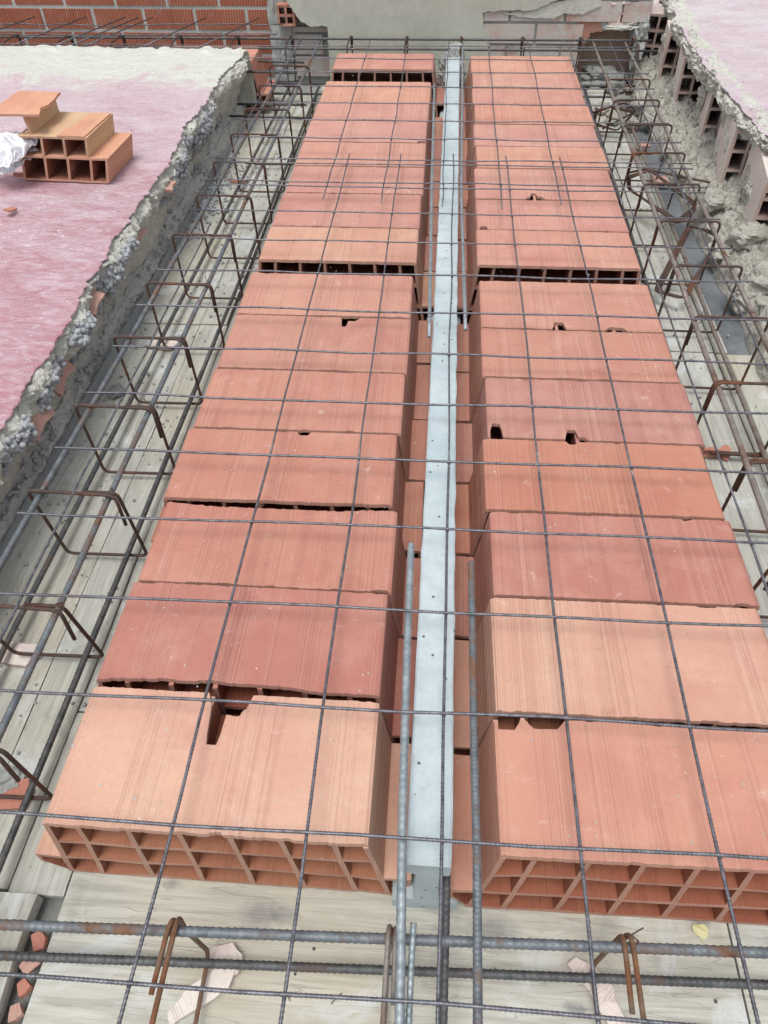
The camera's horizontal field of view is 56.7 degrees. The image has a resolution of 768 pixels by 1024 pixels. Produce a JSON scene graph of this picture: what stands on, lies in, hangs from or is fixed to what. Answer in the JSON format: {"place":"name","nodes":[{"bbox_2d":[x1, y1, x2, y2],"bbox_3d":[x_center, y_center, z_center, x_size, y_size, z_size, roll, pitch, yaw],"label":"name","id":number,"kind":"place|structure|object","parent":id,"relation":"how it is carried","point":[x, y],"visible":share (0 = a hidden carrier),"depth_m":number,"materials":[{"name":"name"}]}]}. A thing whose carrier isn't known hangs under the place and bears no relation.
{"place":"outdoors","nodes":[
{"label":"outdoors","id":0,"kind":"place"},
{"bbox_2d":[0,80,627,1023],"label":"floor","id":1,"kind":"structure","parent":0,"point":[48,910],"depth_m":1.27,"materials":[{"name":"concrete"}]},
{"bbox_2d":[8,1003,24,1023],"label":"brick shard","id":2,"kind":"object","parent":1,"relation":"on","point":[16,1013],"visible":1,"depth_m":1.14,"materials":[{"name":"brick"}]},
{"bbox_2d":[17,978,33,998],"bbox_3d":[-0.592,0.783,1.172,0.021,0.012,0.024,-34,46,-21],"label":"brick shard","id":3,"kind":"object","parent":1,"relation":"on","point":[25,987],"visible":0.94,"depth_m":1.17,"materials":[{"name":"brick"}]},
{"bbox_2d":[19,961,41,972],"bbox_3d":[-0.593,0.758,1.195,0.029,0.012,0.032,29,60,16],"label":"brick shard","id":4,"kind":"object","parent":1,"relation":"on","point":[28,967],"visible":0.55,"depth_m":1.19,"materials":[{"name":"brick"}]},
{"bbox_2d":[31,932,48,951],"bbox_3d":[-0.589,0.734,1.217,0.025,0.012,0.034,-39,55,-20],"label":"brick shard","id":5,"kind":"object","parent":1,"relation":"on","point":[39,941],"visible":0.85,"depth_m":1.21,"materials":[{"name":"brick"}]},
{"bbox_2d":[0,45,256,544],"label":"concrete slab","id":6,"kind":"structure","parent":1,"relation":"on","point":[80,262],"depth_m":2.45,"materials":[{"name":"concrete"}]},
{"bbox_2d":[3,206,16,211],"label":"brick shard","id":7,"kind":"object","parent":6,"relation":"on","point":[11,209],"visible":1,"depth_m":2.35,"materials":[{"name":"brick"}]},
{"bbox_2d":[0,131,38,174],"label":"plastic bag","id":8,"kind":"object","parent":6,"relation":"on","point":[14,147],"visible":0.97,"depth_m":2.43,"materials":[{"name":"plastic"}]},
{"bbox_2d":[0,91,132,183],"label":"broken block","id":9,"kind":"object","parent":6,"relation":"on","point":[88,147],"depth_m":2.50,"materials":[{"name":"brick"}]},
{"bbox_2d":[246,70,296,73],"bbox_3d":[-0.586,-2.258,3.656,0.284,0.012,0.012,5,48,5],"label":"steel rod","id":10,"kind":"object","parent":6,"relation":"attached to","point":[276,72],"visible":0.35,"depth_m":3.65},
{"bbox_2d":[0,0,274,79],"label":"brick wall","id":11,"kind":"structure","parent":1,"relation":"on","point":[94,12],"depth_m":4.12,"materials":[{"name":"brick"}]},
{"bbox_2d":[267,0,298,80],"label":"mortar column","id":12,"kind":"structure","parent":1,"relation":"on","point":[283,31],"depth_m":4.09,"materials":[{"name":"concrete"}]},
{"bbox_2d":[0,86,767,1023],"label":"formwork","id":13,"kind":"object","parent":1,"relation":"on","point":[30,880],"visible":0.27,"depth_m":1.29,"materials":[{"name":"wood"}]},
{"bbox_2d":[0,765,24,793],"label":"mortar chunk","id":14,"kind":"object","parent":13,"relation":"on","point":[8,781],"visible":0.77,"depth_m":1.38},
{"bbox_2d":[0,778,33,809],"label":"brick shard","id":15,"kind":"object","parent":13,"relation":"on","point":[14,804],"visible":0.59,"depth_m":1.37,"materials":[{"name":"ceramic"}]},
{"bbox_2d":[0,641,40,667],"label":"brick shard","id":16,"kind":"object","parent":13,"relation":"on","point":[11,659],"visible":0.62,"depth_m":1.58,"materials":[{"name":"ceramic"}]},
{"bbox_2d":[0,299,144,556],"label":"form board","id":17,"kind":"object","parent":13,"relation":"on","point":[107,363],"visible":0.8,"depth_m":2.10,"materials":[{"name":"wood"}]},
{"bbox_2d":[107,383,124,399],"bbox_3d":[-0.836,-0.377,2.221,0.058,0.034,0.066,3,48,3],"label":"mortar chunk","id":18,"kind":"object","parent":13,"relation":"on","point":[117,387],"visible":0.82,"depth_m":2.21,"materials":[{"name":"concrete"}]},
{"bbox_2d":[0,39,320,872],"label":"reinforcement cage","id":19,"kind":"object","parent":13,"relation":"on","point":[58,607],"visible":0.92,"depth_m":1.80,"materials":[{"name":"metal"}]},
{"bbox_2d":[229,115,302,118],"bbox_3d":[-0.601,-2.021,3.642,0.388,0.012,0.012,4,48,5],"label":"steel rod","id":20,"kind":"object","parent":19,"relation":"on","point":[253,116],"visible":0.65,"depth_m":3.64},
{"bbox_2d":[237,103,306,105],"bbox_3d":[-0.606,-2.155,3.765,0.396,0.012,0.012,3,48,3],"label":"steel rod","id":21,"kind":"object","parent":19,"relation":"on","point":[276,104],"visible":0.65,"depth_m":3.76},
{"bbox_2d":[258,60,303,63],"bbox_3d":[-0.562,-2.386,3.772,0.282,0.012,0.012,5,48,6],"label":"steel rod","id":22,"kind":"object","parent":19,"relation":"on","point":[277,61],"visible":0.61,"depth_m":3.77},
{"bbox_2d":[0,32,705,208],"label":"wire mesh","id":23,"kind":"object","parent":19,"relation":"on","point":[494,122],"visible":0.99,"depth_m":2.96,"materials":[{"name":"metal"}]},
{"bbox_2d":[0,153,767,1023],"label":"wire mesh","id":24,"kind":"object","parent":19,"relation":"on","point":[438,1003],"visible":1,"depth_m":1.33,"materials":[{"name":"metal"}]},
{"bbox_2d":[147,340,176,349],"bbox_3d":[-0.740,-0.566,2.393,0.100,0.013,0.058,3,46,3],"label":"brick shard","id":25,"kind":"object","parent":13,"relation":"on","point":[170,343],"visible":0.41,"depth_m":2.39,"materials":[{"name":"ceramic"}]},
{"bbox_2d":[141,143,230,303],"bbox_3d":[-0.815,-1.280,3.040,0.009,0.028,1.445,3,48,3],"label":"form board","id":26,"kind":"object","parent":13,"relation":"on","point":[166,260],"visible":0.79,"depth_m":2.90,"materials":[{"name":"wood"}]},
{"bbox_2d":[167,969,235,1023],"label":"brick shard","id":27,"kind":"object","parent":13,"relation":"on","point":[185,1005],"visible":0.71,"depth_m":1.15,"materials":[{"name":"brick"}]},
{"bbox_2d":[35,687,410,894],"bbox_3d":[-0.271,0.492,1.265,0.650,0.240,0.246,2,48,3],"label":"hollow block","id":28,"kind":"object","parent":13,"relation":"on","point":[244,765],"depth_m":1.18,"materials":[{"name":"ceramic"}]},
{"bbox_2d":[203,943,242,975],"bbox_3d":[-0.269,0.749,1.185,0.067,0.011,0.054,-18,49,-12],"label":"brick shard","id":29,"kind":"object","parent":13,"relation":"on","point":[228,951],"visible":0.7,"depth_m":1.19,"materials":[{"name":"brick"}]},
{"bbox_2d":[172,46,275,110],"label":"hollow block","id":30,"kind":"structure","parent":13,"relation":"on","point":[260,78],"depth_m":3.81,"materials":[{"name":"ceramic"}]},
{"bbox_2d":[96,581,416,743],"bbox_3d":[-0.255,0.312,1.430,0.650,0.240,0.223,3,48,3],"label":"hollow block","id":31,"kind":"object","parent":13,"relation":"on","point":[284,652],"depth_m":1.34,"materials":[{"name":"ceramic"}]},
{"bbox_2d":[138,502,420,638],"bbox_3d":[-0.233,0.149,1.581,0.650,0.240,0.221,2,48,3],"label":"hollow block","id":32,"kind":"object","parent":13,"relation":"on","point":[188,552],"depth_m":1.49,"materials":[{"name":"ceramic"}]},
{"bbox_2d":[151,428,423,557],"bbox_3d":[-0.230,-0.029,1.744,0.650,0.240,0.236,2,48,3],"label":"hollow block","id":33,"kind":"object","parent":13,"relation":"on","point":[296,483],"depth_m":1.66,"materials":[{"name":"ceramic"}]},
{"bbox_2d":[193,369,427,489],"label":"hollow block","id":34,"kind":"structure","parent":13,"relation":"on","point":[304,418],"depth_m":1.82,"materials":[{"name":"brick"}]},
{"bbox_2d":[217,314,430,419],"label":"hollow block","id":35,"kind":"structure","parent":13,"relation":"on","point":[326,333],"depth_m":1.99,"materials":[{"name":"brick"}]},
{"bbox_2d":[0,34,657,97],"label":"reinforcement cage","id":36,"kind":"object","parent":13,"relation":"on","point":[461,39],"visible":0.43,"depth_m":3.85,"materials":[{"name":"metal"}]},
{"bbox_2d":[0,16,282,47],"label":"wire mesh","id":37,"kind":"object","parent":36,"relation":"on","point":[91,36],"visible":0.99,"depth_m":3.88,"materials":[{"name":"metal"}]},
{"bbox_2d":[269,82,322,84],"bbox_3d":[-0.486,-2.345,3.897,0.302,0.012,0.012,3,48,4],"label":"steel rod","id":38,"kind":"object","parent":36,"relation":"on","point":[292,83],"visible":0.69,"depth_m":3.89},
{"bbox_2d":[460,43,466,330],"bbox_3d":[0.316,-1.493,2.867,0.021,0.018,2.700,3,48,3],"label":"steel rod","id":39,"kind":"object","parent":36,"relation":"on","point":[462,241],"visible":0.94,"depth_m":2.43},
{"bbox_2d":[236,273,432,364],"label":"hollow block","id":40,"kind":"structure","parent":13,"relation":"on","point":[346,292],"depth_m":2.16,"materials":[{"name":"brick"}]},
{"bbox_2d":[255,226,435,320],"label":"hollow block","id":41,"kind":"structure","parent":13,"relation":"on","point":[355,257],"depth_m":2.38,"materials":[{"name":"brick"}]},
{"bbox_2d":[258,193,436,271],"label":"hollow block","id":42,"kind":"structure","parent":13,"relation":"on","point":[347,202],"depth_m":2.54,"materials":[{"name":"brick"}]},
{"bbox_2d":[285,166,438,236],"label":"hollow block","id":43,"kind":"structure","parent":13,"relation":"on","point":[352,174],"depth_m":2.72,"materials":[{"name":"brick"}]},
{"bbox_2d":[295,142,439,207],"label":"hollow block","id":44,"kind":"structure","parent":13,"relation":"on","point":[410,151],"depth_m":2.88,"materials":[{"name":"brick"}]},
{"bbox_2d":[303,120,440,181],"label":"hollow block","id":45,"kind":"structure","parent":13,"relation":"on","point":[366,129],"depth_m":3.04,"materials":[{"name":"brick"}]},
{"bbox_2d":[312,103,441,159],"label":"hollow block","id":46,"kind":"structure","parent":13,"relation":"on","point":[373,111],"depth_m":3.20,"materials":[{"name":"ceramic"}]},
{"bbox_2d":[0,89,756,861],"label":"gravel","id":47,"kind":"structure","parent":13,"relation":"on","point":[212,203],"depth_m":2.92,"materials":[{"name":"stone"}]},
{"bbox_2d":[320,81,442,138],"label":"hollow block","id":48,"kind":"structure","parent":13,"relation":"on","point":[389,94],"depth_m":3.37,"materials":[{"name":"ceramic"}]},
{"bbox_2d":[0,916,767,1023],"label":"reinforcement cage","id":49,"kind":"object","parent":13,"relation":"on","point":[618,943],"visible":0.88,"depth_m":0.99,"materials":[{"name":"metal"}]},
{"bbox_2d":[394,542,414,1023],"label":"steel rod","id":50,"kind":"object","parent":49,"relation":"on","point":[400,971],"visible":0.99,"depth_m":1.07,"materials":[{"name":"metal"}]},
{"bbox_2d":[405,922,416,1023],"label":"steel rod","id":51,"kind":"object","parent":49,"relation":"on","point":[410,973],"visible":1,"depth_m":0.94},
{"bbox_2d":[468,561,482,1023],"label":"steel rod","id":52,"kind":"object","parent":49,"relation":"on","point":[477,989],"visible":0.99,"depth_m":1.07,"materials":[{"name":"metal"}]},
{"bbox_2d":[332,53,444,116],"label":"hollow block","id":53,"kind":"structure","parent":13,"relation":"on","point":[375,65],"depth_m":3.71,"materials":[{"name":"ceramic"}]},
{"bbox_2d":[392,57,460,910],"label":"precast beam","id":54,"kind":"structure","parent":13,"relation":"on","point":[423,857],"depth_m":1.41,"materials":[{"name":"concrete"}]},
{"bbox_2d":[427,83,435,337],"bbox_3d":[0.179,-1.244,2.641,0.012,0.018,2.090,2,48,3],"label":"steel rod","id":55,"kind":"object","parent":54,"relation":"on","point":[430,249],"visible":0.92,"depth_m":2.35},
{"bbox_2d":[440,874,450,1023],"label":"steel rod","id":56,"kind":"object","parent":54,"relation":"attached to","point":[444,985],"visible":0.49,"depth_m":1.08,"materials":[{"name":"metal"}]},
{"bbox_2d":[436,42,465,88],"bbox_3d":[0.358,-2.367,3.834,0.169,0.285,0.144,-13,49,-11],"label":"mortar lump","id":57,"kind":"object","parent":54,"relation":"attached to","point":[454,52],"visible":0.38,"depth_m":3.79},
{"bbox_2d":[459,56,573,106],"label":"hollow block","id":58,"kind":"structure","parent":13,"relation":"on","point":[515,66],"depth_m":3.63,"materials":[{"name":"ceramic"}]},
{"bbox_2d":[459,73,581,123],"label":"hollow block","id":59,"kind":"structure","parent":13,"relation":"on","point":[556,80],"depth_m":3.46,"materials":[{"name":"ceramic"}]},
{"bbox_2d":[61,75,765,849],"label":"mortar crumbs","id":60,"kind":"object","parent":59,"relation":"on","point":[347,567],"visible":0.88,"depth_m":1.39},
{"bbox_2d":[459,88,585,137],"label":"hollow block","id":61,"kind":"structure","parent":13,"relation":"on","point":[547,96],"depth_m":3.31,"materials":[{"name":"ceramic"}]},
{"bbox_2d":[459,103,594,160],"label":"hollow block","id":62,"kind":"structure","parent":13,"relation":"on","point":[534,113],"depth_m":3.15,"materials":[{"name":"ceramic"}]},
{"bbox_2d":[458,124,600,184],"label":"hollow block","id":63,"kind":"structure","parent":13,"relation":"on","point":[526,132],"depth_m":2.99,"materials":[{"name":"brick"}]},
{"bbox_2d":[458,146,609,207],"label":"hollow block","id":64,"kind":"structure","parent":13,"relation":"on","point":[570,154],"depth_m":2.84,"materials":[{"name":"brick"}]},
{"bbox_2d":[458,168,617,240],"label":"hollow block","id":65,"kind":"structure","parent":13,"relation":"on","point":[536,177],"depth_m":2.67,"materials":[{"name":"brick"}]},
{"bbox_2d":[457,199,628,271],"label":"hollow block","id":66,"kind":"structure","parent":13,"relation":"on","point":[556,223],"depth_m":2.50,"materials":[{"name":"brick"}]},
{"bbox_2d":[457,229,640,323],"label":"hollow block","id":67,"kind":"structure","parent":13,"relation":"on","point":[556,261],"depth_m":2.34,"materials":[{"name":"brick"}]},
{"bbox_2d":[456,281,663,372],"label":"hollow block","id":68,"kind":"structure","parent":13,"relation":"on","point":[505,297],"depth_m":2.11,"materials":[{"name":"brick"}]},
{"bbox_2d":[456,328,680,423],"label":"hollow block","id":69,"kind":"structure","parent":13,"relation":"on","point":[544,343],"depth_m":1.94,"materials":[{"name":"brick"}]},
{"bbox_2d":[455,378,704,484],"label":"hollow block","id":70,"kind":"structure","parent":13,"relation":"on","point":[572,426],"depth_m":1.78,"materials":[{"name":"brick"}]},
{"bbox_2d":[455,439,724,556],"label":"hollow block","id":71,"kind":"structure","parent":13,"relation":"on","point":[604,491],"depth_m":1.61,"materials":[{"name":"ceramic"}]},
{"bbox_2d":[567,957,614,1002],"bbox_3d":[0.341,0.764,1.162,0.085,0.012,0.034,35,56,28],"label":"brick shard","id":72,"kind":"object","parent":13,"relation":"on","point":[576,964],"visible":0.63,"depth_m":1.17,"materials":[{"name":"brick"}]},
{"bbox_2d":[594,102,609,114],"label":"mortar chunk","id":73,"kind":"object","parent":13,"relation":"on","point":[599,108],"visible":0.61,"depth_m":3.77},
{"bbox_2d":[454,512,759,640],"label":"hollow block","id":74,"kind":"structure","parent":13,"relation":"on","point":[581,569],"depth_m":1.46,"materials":[{"name":"ceramic"}]},
{"bbox_2d":[589,987,625,1023],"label":"brick shard","id":75,"kind":"object","parent":13,"relation":"on","point":[609,1008],"visible":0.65,"depth_m":1.13,"materials":[{"name":"brick"}]},
{"bbox_2d":[450,718,767,924],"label":"hollow block","id":76,"kind":"structure","parent":13,"relation":"on","point":[633,782],"depth_m":1.15,"materials":[{"name":"ceramic"}]},
{"bbox_2d":[453,598,767,755],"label":"hollow block","id":77,"kind":"structure","parent":13,"relation":"on","point":[733,664],"depth_m":1.30,"materials":[{"name":"ceramic"}]},
{"bbox_2d":[605,110,618,124],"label":"mortar chunk","id":78,"kind":"object","parent":13,"relation":"on","point":[614,117],"visible":0.59,"depth_m":3.67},
{"bbox_2d":[606,72,626,95],"bbox_3d":[1.307,-2.400,3.995,0.125,0.110,0.128,3,48,3],"label":"mortar chunk","id":79,"kind":"object","parent":13,"relation":"on","point":[618,84],"visible":0.65,"depth_m":3.96,"materials":[{"name":"concrete"}]},
{"bbox_2d":[615,94,631,108],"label":"mortar chunk","id":80,"kind":"object","parent":13,"relation":"on","point":[623,96],"visible":0.47,"depth_m":3.81,"materials":[{"name":"concrete"}]},
{"bbox_2d":[624,116,638,128],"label":"mortar chunk","id":81,"kind":"object","parent":13,"relation":"on","point":[633,119],"visible":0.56,"depth_m":3.62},
{"bbox_2d":[631,90,647,115],"bbox_3d":[1.368,-2.173,3.779,0.108,0.110,0.142,3,48,3],"label":"mortar chunk","id":82,"kind":"object","parent":13,"relation":"on","point":[641,95],"visible":0.57,"depth_m":3.75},
{"bbox_2d":[651,175,668,182],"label":"brick shard","id":83,"kind":"object","parent":13,"relation":"on","point":[658,180],"visible":0.48,"depth_m":3.17,"materials":[{"name":"brick"}]},
{"bbox_2d":[583,41,767,618],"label":"reinforcement cage","id":84,"kind":"object","parent":13,"relation":"on","point":[719,389],"visible":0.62,"depth_m":2.29,"materials":[{"name":"metal"}]},
{"bbox_2d":[594,106,632,130],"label":"loose stirrup","id":85,"kind":"object","parent":84,"relation":"on","point":[614,108],"visible":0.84,"depth_m":3.52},
{"bbox_2d":[593,102,635,129],"bbox_3d":[1.149,-1.977,3.531,0.209,0.133,0.104,3,48,3],"label":"loose stirrup","id":86,"kind":"object","parent":84,"relation":"on","point":[631,107],"visible":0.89,"depth_m":3.56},
{"bbox_2d":[626,170,696,217],"bbox_3d":[1.104,-1.272,2.840,0.293,0.158,0.079,15,50,14],"label":"loose stirrup","id":87,"kind":"object","parent":84,"relation":"on","point":[681,216],"visible":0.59,"depth_m":2.85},
{"bbox_2d":[629,170,695,223],"bbox_3d":[1.086,-1.247,2.805,0.288,0.141,0.092,30,55,25],"label":"loose stirrup","id":88,"kind":"object","parent":84,"relation":"on","point":[663,181],"visible":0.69,"depth_m":2.80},
{"bbox_2d":[628,170,696,219],"bbox_3d":[1.096,-1.258,2.822,0.284,0.149,0.088,23,52,20],"label":"loose stirrup","id":89,"kind":"object","parent":84,"relation":"on","point":[689,212],"visible":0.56,"depth_m":2.82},
{"bbox_2d":[630,168,709,183],"bbox_3d":[1.121,-1.319,2.805,0.329,0.058,0.009,34,56,28],"label":"loose stirrup","id":90,"kind":"object","parent":84,"relation":"on","point":[676,175],"visible":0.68,"depth_m":2.79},
{"bbox_2d":[655,225,710,298],"bbox_3d":[1.048,-0.874,2.466,0.111,0.196,0.196,30,54,25],"label":"loose stirrup","id":91,"kind":"object","parent":84,"relation":"in","point":[669,261],"visible":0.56,"depth_m":2.47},
{"bbox_2d":[657,225,710,298],"bbox_3d":[1.052,-0.873,2.464,0.109,0.196,0.191,29,54,24],"label":"loose stirrup","id":92,"kind":"object","parent":84,"relation":"in","point":[677,250],"visible":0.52,"depth_m":2.47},
{"bbox_2d":[660,225,715,298],"bbox_3d":[1.057,-0.871,2.463,0.107,0.196,0.187,28,54,24],"label":"loose stirrup","id":93,"kind":"object","parent":84,"relation":"in","point":[678,252],"visible":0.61,"depth_m":2.47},
{"bbox_2d":[709,450,761,457],"bbox_3d":[0.979,-0.160,1.971,0.147,0.012,0.010,4,48,5],"label":"rebar","id":94,"kind":"object","parent":84,"relation":"on","point":[725,453],"visible":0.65,"depth_m":1.97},
{"bbox_2d":[627,48,767,386],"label":"rubble","id":95,"kind":"object","parent":13,"relation":"on","point":[696,147],"visible":0.56,"depth_m":3.02,"materials":[{"name":"concrete"}]},
{"bbox_2d":[638,107,657,122],"bbox_3d":[1.350,-2.001,3.601,0.103,0.101,0.110,-24,52,-20],"label":"mortar chunk","id":96,"kind":"object","parent":95,"relation":"on","point":[650,112],"visible":0.41,"depth_m":3.57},
{"bbox_2d":[660,139,675,157],"bbox_3d":[1.345,-1.702,3.347,0.077,0.082,0.145,3,48,3],"label":"mortar chunk","id":97,"kind":"object","parent":95,"relation":"on","point":[669,147],"visible":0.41,"depth_m":3.32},
{"bbox_2d":[675,161,697,181],"bbox_3d":[1.323,-1.476,3.101,0.097,0.066,0.151,3,48,3],"label":"mortar chunk","id":98,"kind":"object","parent":95,"relation":"on","point":[693,172],"visible":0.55,"depth_m":3.08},
{"bbox_2d":[701,189,726,213],"bbox_3d":[1.300,-1.224,2.814,0.099,0.093,0.107,-28,53,-23],"label":"mortar chunk","id":99,"kind":"object","parent":95,"relation":"on","point":[713,200],"visible":0.85,"depth_m":2.79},
{"bbox_2d":[703,238,733,260],"bbox_3d":[1.254,-0.981,2.658,0.106,0.069,0.125,26,53,22],"label":"mortar chunk","id":100,"kind":"object","parent":95,"relation":"on","point":[717,254],"visible":0.63,"depth_m":2.63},
{"bbox_2d":[725,221,766,250],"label":"mortar chunk","id":101,"kind":"object","parent":95,"relation":"on","point":[746,236],"visible":1,"depth_m":2.57,"materials":[{"name":"concrete"}]},
{"bbox_2d":[726,282,767,308],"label":"mortar chunk","id":102,"kind":"object","parent":95,"relation":"on","point":[751,292],"visible":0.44,"depth_m":2.42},
{"bbox_2d":[746,261,767,291],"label":"mortar chunk","id":103,"kind":"object","parent":95,"relation":"on","point":[758,274],"visible":0.69,"depth_m":2.40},
{"bbox_2d":[754,222,767,233],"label":"mortar chunk","id":104,"kind":"object","parent":95,"relation":"on","point":[764,227],"visible":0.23,"depth_m":2.60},
{"bbox_2d":[692,924,707,944],"bbox_3d":[0.538,0.720,1.208,0.027,0.005,0.039,3,48,3],"label":"leaf","id":105,"kind":"object","parent":13,"relation":"on","point":[700,931],"visible":0.93,"depth_m":1.21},
{"bbox_2d":[703,447,719,457],"bbox_3d":[0.918,-0.168,2.006,0.061,0.011,0.034,-12,50,-11],"label":"brick shard","id":106,"kind":"object","parent":13,"relation":"on","point":[707,455],"visible":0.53,"depth_m":2.00,"materials":[{"name":"brick"}]},
{"bbox_2d":[720,445,730,460],"bbox_3d":[0.961,-0.168,2.006,0.028,0.010,0.060,18,50,16],"label":"brick shard","id":107,"kind":"object","parent":13,"relation":"on","point":[725,448],"visible":0.62,"depth_m":2.01,"materials":[{"name":"brick"}]},
{"bbox_2d":[731,301,747,313],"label":"mortar chunk","id":108,"kind":"object","parent":13,"relation":"on","point":[736,310],"visible":0.35,"depth_m":2.45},
{"bbox_2d":[276,0,653,87],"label":"rendered wall","id":109,"kind":"structure","parent":1,"relation":"on","point":[556,19],"depth_m":3.94,"materials":[{"name":"concrete"}]},
{"bbox_2d":[641,0,767,223],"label":"concrete slab","id":110,"kind":"structure","parent":1,"relation":"on","point":[713,54],"depth_m":3.24,"materials":[{"name":"concrete"}]},
{"bbox_2d":[688,109,696,120],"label":"mortar chunk","id":111,"kind":"object","parent":110,"relation":"on","point":[692,115],"visible":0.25,"depth_m":3.39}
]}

